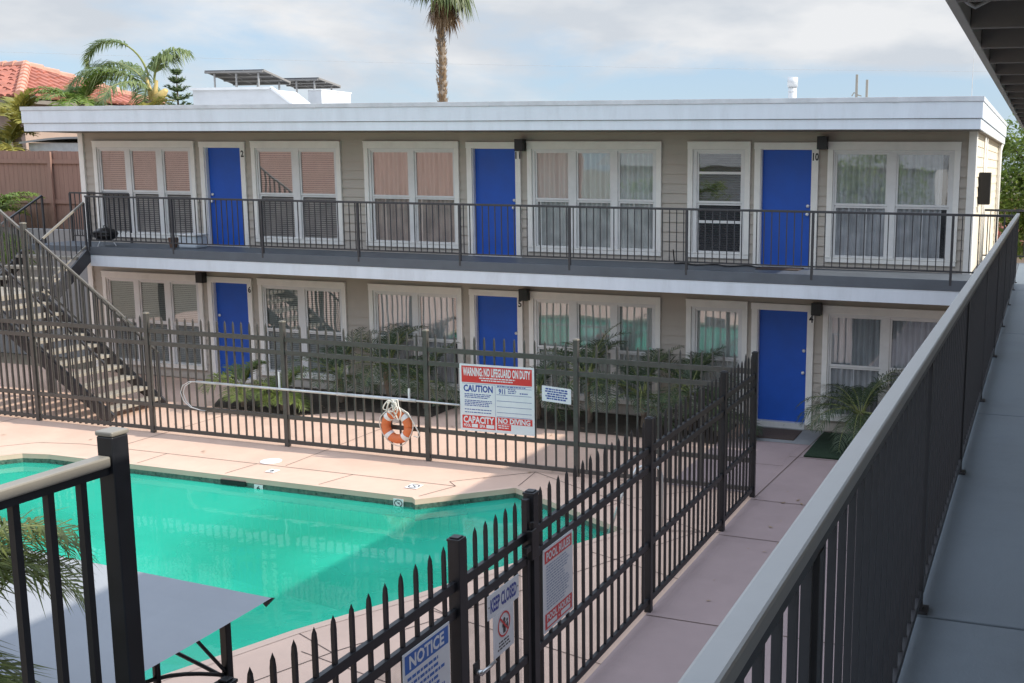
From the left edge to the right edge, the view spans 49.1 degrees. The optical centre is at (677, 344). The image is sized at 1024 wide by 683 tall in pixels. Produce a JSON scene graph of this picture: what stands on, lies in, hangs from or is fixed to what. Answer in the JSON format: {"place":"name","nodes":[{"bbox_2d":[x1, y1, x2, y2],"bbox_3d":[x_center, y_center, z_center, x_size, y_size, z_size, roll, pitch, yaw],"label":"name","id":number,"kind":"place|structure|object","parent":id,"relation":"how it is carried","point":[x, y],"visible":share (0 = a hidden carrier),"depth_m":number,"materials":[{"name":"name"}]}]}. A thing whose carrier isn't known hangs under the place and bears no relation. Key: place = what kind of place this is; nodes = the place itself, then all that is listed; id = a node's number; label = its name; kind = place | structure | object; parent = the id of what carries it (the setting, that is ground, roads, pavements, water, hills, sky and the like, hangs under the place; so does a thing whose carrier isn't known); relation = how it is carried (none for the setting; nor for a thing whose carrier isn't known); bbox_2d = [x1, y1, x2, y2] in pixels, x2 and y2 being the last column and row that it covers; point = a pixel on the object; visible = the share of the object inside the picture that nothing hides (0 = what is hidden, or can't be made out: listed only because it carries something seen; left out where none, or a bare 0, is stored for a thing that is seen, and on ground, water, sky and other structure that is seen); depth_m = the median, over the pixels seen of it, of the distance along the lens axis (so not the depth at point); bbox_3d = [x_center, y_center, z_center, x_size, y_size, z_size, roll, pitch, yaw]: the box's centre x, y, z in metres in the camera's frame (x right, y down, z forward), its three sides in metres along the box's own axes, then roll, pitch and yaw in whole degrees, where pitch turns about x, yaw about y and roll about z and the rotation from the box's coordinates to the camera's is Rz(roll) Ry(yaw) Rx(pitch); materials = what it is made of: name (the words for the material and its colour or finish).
{"place":"outdoors","nodes":[
{"label":"outdoors","id":0,"kind":"place"},
{"bbox_2d":[0,427,145,682],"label":"landing railing","id":1,"kind":"object","parent":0,"point":[109,465],"visible":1,"depth_m":3.37,"materials":[{"name":"black metal"}]},
{"bbox_2d":[0,60,163,150],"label":"tile roof house","id":2,"kind":"structure","parent":0,"point":[16,77],"depth_m":34.35,"materials":[{"name":"tile"}]},
{"bbox_2d":[168,237,177,247],"bbox_3d":[-10.340,-2.090,22.551,0.195,0.198,0.200,4,10,18],"label":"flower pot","id":3,"kind":"object","parent":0,"point":[169,240],"visible":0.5,"depth_m":22.50,"materials":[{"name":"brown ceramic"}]},
{"bbox_2d":[0,464,521,617],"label":"pool water","id":4,"kind":"structure","parent":0,"point":[170,515],"depth_m":14.89,"materials":[{"name":"teal liquid"}]},
{"bbox_2d":[0,363,799,682],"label":"pool deck","id":5,"kind":"structure","parent":0,"point":[46,435],"depth_m":16.98,"materials":[{"name":"beige concrete"}]},
{"bbox_2d":[0,192,165,420],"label":"staircase","id":6,"kind":"structure","parent":5,"relation":"on","point":[81,263],"depth_m":21.26,"materials":[{"name":"concrete"}]},
{"bbox_2d":[0,545,273,682],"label":"grill canopy","id":7,"kind":"object","parent":5,"relation":"on","point":[177,616],"visible":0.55,"depth_m":5.16,"materials":[{"name":"fabric"}]},
{"bbox_2d":[260,458,281,463],"bbox_3d":[-6.367,1.828,17.225,0.330,0.008,0.330,4,10,18],"label":"drain cover","id":8,"kind":"object","parent":5,"relation":"on","point":[271,461],"visible":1,"depth_m":17.19,"materials":[{"name":"white plastic"}]},
{"bbox_2d":[265,469,279,472],"bbox_3d":[-6.142,1.916,16.672,0.160,0.008,0.160,4,10,18],"label":"depth marker","id":9,"kind":"object","parent":5,"relation":"on","point":[272,470],"visible":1,"depth_m":16.68,"materials":[{"name":"white tile"}]},
{"bbox_2d":[0,454,620,679],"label":"pool basin","id":10,"kind":"object","parent":5,"relation":"in","point":[283,543],"visible":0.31,"depth_m":16.00,"materials":[{"name":"liquid"}]},
{"bbox_2d":[220,479,245,486],"bbox_3d":[-6.614,2.058,16.365,0.450,0.070,0.015,4,10,18],"label":"skimmer opening","id":11,"kind":"object","parent":10,"relation":"attached to","point":[233,482],"visible":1,"depth_m":16.36,"materials":[{"name":"black plastic"}]},
{"bbox_2d":[254,484,262,491],"bbox_3d":[-6.185,2.124,16.231,0.155,0.110,0.008,4,10,18],"label":"depth marker","id":12,"kind":"object","parent":10,"relation":"attached to","point":[256,486],"visible":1,"depth_m":16.23,"materials":[{"name":"white tile"}]},
{"bbox_2d":[393,498,403,507],"bbox_3d":[-3.929,2.236,15.474,0.160,0.130,0.008,4,10,18],"label":"warning tile","id":13,"kind":"object","parent":10,"relation":"attached to","point":[397,503],"visible":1,"depth_m":15.47,"materials":[{"name":"white tile"}]},
{"bbox_2d":[0,452,629,682],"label":"pool coping","id":14,"kind":"object","parent":5,"relation":"on","point":[286,635],"visible":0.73,"depth_m":14.35,"materials":[{"name":"beige concrete"}]},
{"bbox_2d":[0,209,750,490],"bbox_3d":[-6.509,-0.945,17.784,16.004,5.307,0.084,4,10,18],"label":"pool fence","id":15,"kind":"object","parent":5,"relation":"on","point":[425,362],"visible":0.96,"depth_m":18.14,"materials":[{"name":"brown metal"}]},
{"bbox_2d":[180,372,459,410],"bbox_3d":[-5.888,0.871,17.794,5.336,0.766,0.077,4,10,18],"label":"rescue pole","id":16,"kind":"object","parent":15,"relation":"attached to","point":[408,399],"visible":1,"depth_m":17.73,"materials":[{"name":"silver metal"}]},
{"bbox_2d":[379,399,419,446],"bbox_3d":[-4.357,1.226,17.236,0.750,0.778,0.220,4,10,18],"label":"life ring","id":17,"kind":"object","parent":15,"relation":"hanging from","point":[390,435],"visible":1,"depth_m":17.20,"materials":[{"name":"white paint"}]},
{"bbox_2d":[459,363,534,435],"bbox_3d":[-2.751,0.837,16.735,1.260,1.053,0.007,4,10,18],"label":"pool sign","id":18,"kind":"object","parent":15,"relation":"attached to","point":[496,399],"visible":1,"depth_m":16.73,"materials":[{"name":"white plastic"}]},
{"bbox_2d":[542,385,570,404],"bbox_3d":[-1.810,0.755,16.433,0.475,0.264,0.006,4,10,18],"label":"notice sign","id":19,"kind":"object","parent":15,"relation":"attached to","point":[556,394],"visible":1,"depth_m":16.43,"materials":[{"name":"white plastic"}]},
{"bbox_2d":[7,398,778,681],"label":"deck joints","id":20,"kind":"object","parent":5,"relation":"on","point":[420,495],"visible":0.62,"depth_m":15.61,"materials":[{"name":"concrete"}]},
{"bbox_2d":[404,484,422,488],"bbox_3d":[-3.820,2.056,15.935,0.200,0.008,0.200,4,10,18],"label":"warning tile","id":21,"kind":"object","parent":5,"relation":"on","point":[413,486],"visible":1,"depth_m":15.92,"materials":[{"name":"white tile"}]},
{"bbox_2d":[214,351,758,682],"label":"pool fence","id":22,"kind":"object","parent":5,"relation":"on","point":[454,591],"visible":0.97,"depth_m":10.32,"materials":[{"name":"black metal"}]},
{"bbox_2d":[402,621,450,682],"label":"notice sign","id":23,"kind":"object","parent":22,"relation":"attached to","point":[426,660],"visible":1,"depth_m":7.26,"materials":[{"name":"white plastic"}]},
{"bbox_2d":[465,498,536,682],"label":"pool gate","id":24,"kind":"structure","parent":22,"relation":"attached to","point":[526,538],"depth_m":8.29,"materials":[{"name":"black metal"}]},
{"bbox_2d":[487,574,518,620],"bbox_3d":[-1.303,1.890,8.230,0.006,0.185,0.500,4,10,18],"label":"gate sign","id":25,"kind":"object","parent":24,"relation":"attached to","point":[502,597],"visible":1,"depth_m":8.21,"materials":[{"name":"white plastic"}]},
{"bbox_2d":[493,602,513,659],"bbox_3d":[-1.306,2.149,8.264,0.008,0.335,0.325,4,10,18],"label":"pictogram sign","id":26,"kind":"object","parent":24,"relation":"attached to","point":[503,630],"visible":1,"depth_m":8.25,"materials":[{"name":"white plastic"}]},
{"bbox_2d":[543,529,572,634],"bbox_3d":[-0.995,1.974,9.188,0.007,0.715,0.585,4,10,18],"label":"pool sign","id":27,"kind":"object","parent":22,"relation":"attached to","point":[557,580],"visible":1,"depth_m":9.17,"materials":[{"name":"white plastic"}]},
{"bbox_2d":[607,465,663,533],"bbox_3d":[-0.551,1.996,14.088,0.744,0.996,0.062,-1,9,-8],"label":"pool handrail","id":28,"kind":"object","parent":5,"relation":"on","point":[621,495],"visible":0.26,"depth_m":14.08,"materials":[{"name":"silver metal"}]},
{"bbox_2d":[0,0,1023,172],"label":"sky","id":29,"kind":"structure","parent":0,"point":[930,53],"materials":[{"name":"blue"}]},
{"bbox_2d":[1,176,1023,655],"bbox_3d":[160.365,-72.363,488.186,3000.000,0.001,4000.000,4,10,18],"label":"ground","id":30,"kind":"structure","parent":0,"point":[91,362],"depth_m":25.94,"materials":[{"name":"beige concrete"}]},
{"bbox_2d":[0,191,44,264],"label":"palm shrub","id":31,"kind":"object","parent":30,"relation":"on","point":[5,203],"visible":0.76,"depth_m":26.00,"materials":[{"name":"green plant"}]},
{"bbox_2d":[0,227,91,357],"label":"retaining wall","id":32,"kind":"structure","parent":30,"relation":"on","point":[83,275],"depth_m":25.96,"materials":[{"name":"grey concrete"}]},
{"bbox_2d":[0,507,100,682],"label":"palm tree","id":33,"kind":"object","parent":30,"relation":"on","point":[33,570],"visible":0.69,"depth_m":3.77,"materials":[{"name":"green plant"}]},
{"bbox_2d":[215,385,459,416],"bbox_3d":[-6.705,1.153,21.403,4.750,0.001,2.180,4,10,18],"label":"planting bed","id":34,"kind":"object","parent":30,"relation":"on","point":[368,405],"visible":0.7,"depth_m":21.25,"materials":[{"name":"soil"}]},
{"bbox_2d":[198,360,276,406],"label":"palm shrub","id":35,"kind":"object","parent":34,"relation":"on","point":[240,376],"visible":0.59,"depth_m":20.95,"materials":[{"name":"green plant"}]},
{"bbox_2d":[246,365,311,411],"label":"palm shrub","id":36,"kind":"object","parent":34,"relation":"on","point":[297,396],"visible":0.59,"depth_m":20.53,"materials":[{"name":"green plant"}]},
{"bbox_2d":[280,327,382,402],"bbox_3d":[-6.707,0.458,21.304,1.916,1.419,2.015,-8,12,-42],"label":"palm shrub","id":37,"kind":"object","parent":34,"relation":"on","point":[348,350],"visible":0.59,"depth_m":21.32,"materials":[{"name":"green plant"}]},
{"bbox_2d":[332,323,444,404],"bbox_3d":[-5.593,0.427,21.026,2.059,1.589,2.110,-6,11,-36],"label":"palm shrub","id":38,"kind":"object","parent":34,"relation":"on","point":[392,352],"visible":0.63,"depth_m":21.12,"materials":[{"name":"green plant"}]},
{"bbox_2d":[370,342,460,409],"bbox_3d":[-4.878,0.618,20.887,1.894,1.268,1.780,4,10,18],"label":"palm shrub","id":39,"kind":"object","parent":34,"relation":"on","point":[421,380],"visible":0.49,"depth_m":20.75,"materials":[{"name":"green plant"}]},
{"bbox_2d":[20,96,1018,433],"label":"apartment building","id":40,"kind":"structure","parent":30,"relation":"on","point":[934,154],"depth_m":20.32,"materials":[{"name":"paint"}]},
{"bbox_2d":[92,225,117,246],"bbox_3d":[-11.842,-2.250,22.764,0.483,0.431,0.490,4,10,18],"label":"kettle grill","id":41,"kind":"object","parent":40,"relation":"on","point":[103,234],"visible":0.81,"depth_m":22.61,"materials":[{"name":"black metal"}]},
{"bbox_2d":[91,141,199,238],"bbox_3d":[-11.324,-3.300,23.443,2.700,2.050,0.142,4,10,18],"label":"window","id":42,"kind":"structure","parent":40,"relation":"in","point":[149,160],"depth_m":23.43,"materials":[{"name":"white paint"}]},
{"bbox_2d":[100,270,207,370],"bbox_3d":[-11.349,-0.536,23.887,2.700,2.050,0.142,4,10,18],"label":"window","id":43,"kind":"structure","parent":40,"relation":"in","point":[166,296],"depth_m":23.84,"materials":[{"name":"white paint"}]},
{"bbox_2d":[177,233,208,247],"bbox_3d":[-9.915,-2.123,22.493,0.500,0.287,0.390,4,10,18],"label":"storage bin","id":44,"kind":"object","parent":40,"relation":"on","point":[193,240],"visible":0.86,"depth_m":22.36,"materials":[{"name":"plastic"}]},
{"bbox_2d":[195,272,206,282],"bbox_3d":[-10.036,-1.415,23.192,0.170,0.220,0.194,4,10,18],"label":"wall light","id":45,"kind":"object","parent":40,"relation":"attached to","point":[200,277],"visible":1,"depth_m":23.11,"materials":[{"name":"black plastic"}]},
{"bbox_2d":[198,142,248,246],"bbox_3d":[-9.373,-3.116,22.851,1.146,2.160,0.184,4,10,18],"label":"door","id":46,"kind":"structure","parent":40,"relation":"in","point":[222,164],"depth_m":22.86,"materials":[{"name":"blue paint"}]},
{"bbox_2d":[207,276,256,382],"bbox_3d":[-9.398,-0.313,23.302,1.146,2.238,0.184,4,10,18],"label":"door","id":47,"kind":"structure","parent":40,"relation":"in","point":[230,299],"depth_m":23.29,"materials":[{"name":"blue paint"}]},
{"bbox_2d":[204,69,290,89],"bbox_3d":[-10.758,-6.195,27.584,1.770,1.272,1.052,4,10,18],"label":"solar panel rack","id":48,"kind":"object","parent":40,"relation":"on","point":[257,77],"visible":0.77,"depth_m":27.41,"materials":[{"name":"metal"}]},
{"bbox_2d":[189,87,310,104],"bbox_3d":[-10.110,-5.723,26.327,2.954,0.790,1.000,4,10,18],"label":"roof box","id":49,"kind":"object","parent":40,"relation":"on","point":[235,95],"visible":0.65,"depth_m":25.92,"materials":[{"name":"white paint"}]},
{"bbox_2d":[249,141,343,244],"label":"window","id":50,"kind":"structure","parent":40,"relation":"in","point":[320,151],"depth_m":22.25,"materials":[{"name":"white paint"}]},
{"bbox_2d":[256,278,349,381],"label":"window","id":51,"kind":"structure","parent":40,"relation":"in","point":[267,287],"depth_m":22.69,"materials":[{"name":"white paint"}]},
{"bbox_2d":[278,77,340,92],"bbox_3d":[-9.902,-6.453,29.364,1.500,1.232,1.000,4,10,18],"label":"solar panel rack","id":52,"kind":"object","parent":40,"relation":"on","point":[309,83],"visible":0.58,"depth_m":29.21,"materials":[{"name":"metal"}]},
{"bbox_2d":[307,89,351,102],"bbox_3d":[-8.696,-5.921,27.527,0.430,0.825,1.240,4,10,18],"label":"roof box","id":53,"kind":"object","parent":40,"relation":"on","point":[321,96],"visible":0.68,"depth_m":27.09,"materials":[{"name":"white paint"}]},
{"bbox_2d":[362,141,459,248],"bbox_3d":[-5.160,-2.923,21.446,2.120,2.050,0.173,4,10,18],"label":"window","id":54,"kind":"structure","parent":40,"relation":"in","point":[430,173],"depth_m":21.46,"materials":[{"name":"glass"}]},
{"bbox_2d":[367,283,463,390],"bbox_3d":[-5.185,-0.159,21.890,2.120,2.050,0.172,4,10,18],"label":"window","id":55,"kind":"structure","parent":40,"relation":"in","point":[399,304],"depth_m":21.82,"materials":[{"name":"white paint"}]},
{"bbox_2d":[465,142,521,257],"bbox_3d":[-3.459,-2.753,20.920,1.151,2.160,0.184,4,10,18],"label":"door","id":56,"kind":"structure","parent":40,"relation":"in","point":[493,169],"depth_m":20.93,"materials":[{"name":"blue paint"}]},
{"bbox_2d":[468,289,523,366],"bbox_3d":[-3.484,0.050,21.370,1.151,2.238,0.184,4,10,18],"label":"door","id":57,"kind":"structure","parent":40,"relation":"in","point":[497,315],"depth_m":21.32,"materials":[{"name":"blue paint"}]},
{"bbox_2d":[514,139,525,150],"bbox_3d":[-2.917,-3.703,20.438,0.170,0.220,0.194,4,10,18],"label":"wall light","id":58,"kind":"object","parent":40,"relation":"attached to","point":[519,144],"visible":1,"depth_m":20.35,"materials":[{"name":"black plastic"}]},
{"bbox_2d":[518,288,529,300],"bbox_3d":[-2.900,-0.946,20.866,0.170,0.220,0.194,4,10,18],"label":"wall light","id":59,"kind":"object","parent":40,"relation":"attached to","point":[524,294],"visible":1,"depth_m":20.78,"materials":[{"name":"black plastic"}]},
{"bbox_2d":[84,195,1014,285],"bbox_3d":[-3.477,-1.957,19.731,18.210,1.126,0.040,4,10,18],"label":"balcony railing","id":60,"kind":"object","parent":40,"relation":"on","point":[357,227],"visible":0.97,"depth_m":19.50,"materials":[{"name":"black metal"}]},
{"bbox_2d":[526,141,661,255],"bbox_3d":[-1.537,-2.701,20.263,2.675,2.050,0.172,4,10,18],"label":"window","id":61,"kind":"structure","parent":40,"relation":"in","point":[569,173],"depth_m":20.25,"materials":[{"name":"white glass"}]},
{"bbox_2d":[529,291,660,405],"bbox_3d":[-1.562,0.064,20.708,2.675,2.050,0.173,4,10,18],"label":"window","id":62,"kind":"structure","parent":40,"relation":"in","point":[561,316],"depth_m":20.66,"materials":[{"name":"white paint"}]},
{"bbox_2d":[685,298,747,413],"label":"window","id":63,"kind":"structure","parent":40,"relation":"in","point":[710,323],"depth_m":19.92,"materials":[{"name":"white paint"}]},
{"bbox_2d":[673,250,759,267],"bbox_3d":[0.658,-1.508,19.357,1.723,0.246,0.309,4,10,21],"label":"cable","id":64,"kind":"object","parent":40,"relation":"on","point":[713,264],"visible":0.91,"depth_m":19.35,"materials":[{"name":"black plastic"}]},
{"bbox_2d":[687,141,751,258],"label":"window","id":65,"kind":"structure","parent":40,"relation":"in","point":[714,149],"depth_m":19.51,"materials":[{"name":"white paint"}]},
{"bbox_2d":[755,266,803,270],"bbox_3d":[1.763,-1.309,18.957,0.750,0.012,0.500,4,10,18],"label":"door mat","id":66,"kind":"object","parent":40,"relation":"on","point":[780,268],"depth_m":18.89,"materials":[{"name":"grey rubber"}]},
{"bbox_2d":[749,302,813,429],"bbox_3d":[1.869,0.379,19.623,1.143,2.238,0.184,4,10,18],"label":"door","id":67,"kind":"structure","parent":40,"relation":"in","point":[782,335],"depth_m":19.62,"materials":[{"name":"blue paint"}]},
{"bbox_2d":[752,142,818,268],"bbox_3d":[1.895,-2.423,19.172,1.143,2.160,0.184,4,10,18],"label":"door","id":68,"kind":"structure","parent":40,"relation":"in","point":[785,173],"depth_m":19.18,"materials":[{"name":"blue paint"}]},
{"bbox_2d":[787,77,797,97],"bbox_3d":[2.278,-4.901,21.812,0.210,0.780,0.210,4,10,18],"label":"vent pipe","id":69,"kind":"object","parent":40,"relation":"on","point":[792,84],"visible":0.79,"depth_m":21.71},
{"bbox_2d":[811,302,821,315],"bbox_3d":[2.424,-0.619,19.128,0.170,0.220,0.194,4,10,18],"label":"wall light","id":70,"kind":"object","parent":40,"relation":"attached to","point":[816,308],"visible":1,"depth_m":19.04,"materials":[{"name":"black plastic"}]},
{"bbox_2d":[817,136,827,149],"bbox_3d":[2.469,-3.421,18.671,0.170,0.220,0.194,4,10,18],"label":"wall light","id":71,"kind":"object","parent":40,"relation":"attached to","point":[822,142],"visible":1,"depth_m":18.58,"materials":[{"name":"black plastic"}]},
{"bbox_2d":[852,74,860,96],"bbox_3d":[3.486,-4.841,21.415,0.202,0.810,0.040,4,10,18],"label":"roof mast","id":72,"kind":"object","parent":40,"relation":"on","point":[856,90],"visible":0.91,"depth_m":21.38,"materials":[{"name":"metal"}]},
{"bbox_2d":[865,80,867,96],"bbox_3d":[3.673,-4.780,21.362,0.044,0.710,0.040,4,10,18],"label":"roof mast","id":73,"kind":"object","parent":40,"relation":"on","point":[866,93],"visible":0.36,"depth_m":21.32,"materials":[{"name":"metal"}]},
{"bbox_2d":[820,305,945,422],"bbox_3d":[3.593,0.381,19.024,2.220,2.050,0.172,4,10,18],"label":"window","id":74,"kind":"structure","parent":40,"relation":"in","point":[859,343],"depth_m":19.10,"materials":[{"name":"white paint"}]},
{"bbox_2d":[825,142,961,266],"bbox_3d":[3.618,-2.384,18.580,2.220,2.050,0.172,4,10,18],"label":"window","id":75,"kind":"structure","parent":40,"relation":"in","point":[903,177],"depth_m":18.59,"materials":[{"name":"white paint"}]},
{"bbox_2d":[978,172,991,204],"bbox_3d":[5.425,-2.754,19.412,0.190,0.560,0.350,4,10,18],"label":"utility box","id":76,"kind":"object","parent":40,"relation":"attached to","point":[984,192],"visible":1,"depth_m":19.25,"materials":[{"name":"black plastic"}]},
{"bbox_2d":[537,408,735,443],"bbox_3d":[-1.122,1.442,19.918,4.200,0.001,1.530,4,10,18],"label":"planting bed","id":77,"kind":"object","parent":30,"relation":"on","point":[601,423],"depth_m":19.89,"materials":[{"name":"soil"}]},
{"bbox_2d":[527,353,584,421],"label":"palm shrub","id":78,"kind":"object","parent":77,"relation":"on","point":[539,383],"visible":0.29,"depth_m":20.17,"materials":[{"name":"green plant"}]},
{"bbox_2d":[536,323,636,422],"bbox_3d":[-1.785,0.521,19.771,1.999,1.869,2.083,-5,11,-31],"label":"palm shrub","id":79,"kind":"object","parent":77,"relation":"on","point":[600,348],"visible":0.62,"depth_m":19.83,"materials":[{"name":"green plant"}]},
{"bbox_2d":[581,345,705,428],"bbox_3d":[-0.688,0.787,19.408,2.044,1.479,1.996,8,12,41],"label":"palm shrub","id":80,"kind":"object","parent":77,"relation":"on","point":[642,402],"visible":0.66,"depth_m":19.50,"materials":[{"name":"green plant"}]},
{"bbox_2d":[636,345,739,430],"bbox_3d":[0.228,0.798,19.283,1.764,1.513,2.181,-4,10,-28],"label":"palm shrub","id":81,"kind":"object","parent":77,"relation":"on","point":[695,373],"visible":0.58,"depth_m":19.35,"materials":[{"name":"green plant"}]},
{"bbox_2d":[673,374,763,435],"bbox_3d":[0.699,1.102,18.950,1.364,1.027,1.575,-6,11,-37],"label":"palm shrub","id":82,"kind":"object","parent":77,"relation":"on","point":[697,389],"visible":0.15,"depth_m":18.96,"materials":[{"name":"green plant"}]},
{"bbox_2d":[898,0,1023,682],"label":"walkway wing","id":83,"kind":"structure","parent":30,"relation":"on","point":[968,627],"depth_m":5.02,"materials":[{"name":"grey concrete"}]},
{"bbox_2d":[678,213,1019,682],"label":"walkway railing","id":84,"kind":"object","parent":83,"relation":"on","point":[894,473],"visible":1,"depth_m":3.04,"materials":[{"name":"grey metal"}]},
{"bbox_2d":[982,209,1023,258],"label":"end railing","id":85,"kind":"object","parent":83,"relation":"on","point":[1007,210],"visible":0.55,"depth_m":20.57,"materials":[{"name":"metal"}]},
{"bbox_2d":[995,113,1023,259],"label":"leafy tree","id":86,"kind":"object","parent":30,"relation":"on","point":[1010,150],"visible":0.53,"depth_m":29.76,"materials":[{"name":"green plant"}]},
{"bbox_2d":[584,432,856,682],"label":"walkway path","id":87,"kind":"structure","parent":0,"point":[652,649],"depth_m":12.12,"materials":[{"name":"concrete"}]},
{"bbox_2d":[738,426,824,444],"bbox_3d":[1.819,1.583,19.223,1.330,0.001,1.059,4,10,18],"label":"grey path pad","id":88,"kind":"object","parent":87,"relation":"on","point":[806,437],"visible":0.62,"depth_m":18.98,"materials":[{"name":"concrete"}]},
{"bbox_2d":[748,427,801,440],"bbox_3d":[1.706,1.562,19.290,0.830,0.016,0.720,4,10,18],"label":"door mat","id":89,"kind":"object","parent":88,"relation":"on","point":[781,434],"depth_m":19.25,"materials":[{"name":"black rubber"}]},
{"bbox_2d":[804,432,855,459],"bbox_3d":[3.384,1.746,18.227,2.265,0.026,1.710,4,10,18],"label":"turf mat","id":90,"kind":"object","parent":87,"relation":"on","point":[820,447],"visible":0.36,"depth_m":18.29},
{"bbox_2d":[795,368,901,453],"bbox_3d":[2.985,1.143,18.619,2.025,1.389,2.074,4,10,18],"label":"palm shrub","id":91,"kind":"object","parent":90,"relation":"on","point":[859,416],"visible":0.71,"depth_m":18.56,"materials":[{"name":"green plant"}]},
{"bbox_2d":[668,438,798,492],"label":"walkway path","id":92,"kind":"structure","parent":0,"point":[773,455],"depth_m":17.49,"materials":[{"name":"concrete"}]},
{"bbox_2d":[997,199,1023,262],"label":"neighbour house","id":93,"kind":"structure","parent":0,"point":[1018,259],"depth_m":41.00,"materials":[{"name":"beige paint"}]},
{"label":"terrace","id":94,"kind":"structure","parent":0,"visible":0},
{"bbox_2d":[0,114,38,150],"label":"palm shrub","id":95,"kind":"object","parent":94,"relation":"on","point":[9,134],"visible":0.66,"depth_m":28.21,"materials":[{"name":"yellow plant"}]},
{"bbox_2d":[0,88,41,148],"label":"palm shrub","id":96,"kind":"object","parent":94,"relation":"on","point":[12,109],"visible":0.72,"depth_m":28.54,"materials":[{"name":"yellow plant"}]},
{"bbox_2d":[0,150,83,229],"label":"wooden fence","id":97,"kind":"object","parent":94,"relation":"on","point":[53,178],"visible":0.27,"depth_m":27.00,"materials":[{"name":"brown wood"}]},
{"bbox_2d":[19,137,77,150],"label":"shed","id":98,"kind":"structure","parent":94,"relation":"on","point":[60,144],"depth_m":27.79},
{"bbox_2d":[25,69,122,105],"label":"palm shrub","id":99,"kind":"object","parent":94,"relation":"on","point":[80,96],"visible":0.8,"depth_m":29.03,"materials":[{"name":"green plant"}]},
{"bbox_2d":[65,38,195,105],"bbox_3d":[-14.915,-5.721,30.119,3.406,5.138,3.056,4,10,18],"label":"queen palm","id":100,"kind":"object","parent":94,"relation":"on","point":[165,57],"visible":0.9,"depth_m":29.71,"materials":[{"name":"green plant"}]},
{"bbox_2d":[129,96,176,105],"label":"palm shrub","id":101,"kind":"object","parent":94,"relation":"on","point":[159,102],"visible":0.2,"depth_m":29.38,"materials":[{"name":"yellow plant"}]},
{"bbox_2d":[163,68,193,104],"bbox_3d":[-14.583,-5.779,32.230,2.165,4.587,2.177,4,10,18],"label":"norfolk pine","id":102,"kind":"object","parent":94,"relation":"on","point":[177,88],"visible":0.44,"depth_m":31.90,"materials":[{"name":"green plant"}]},
{"bbox_2d":[409,0,479,101],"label":"fan palm","id":103,"kind":"object","parent":94,"relation":"on","point":[442,15],"visible":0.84,"depth_m":47.68,"materials":[{"name":"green plant"}]}
]}

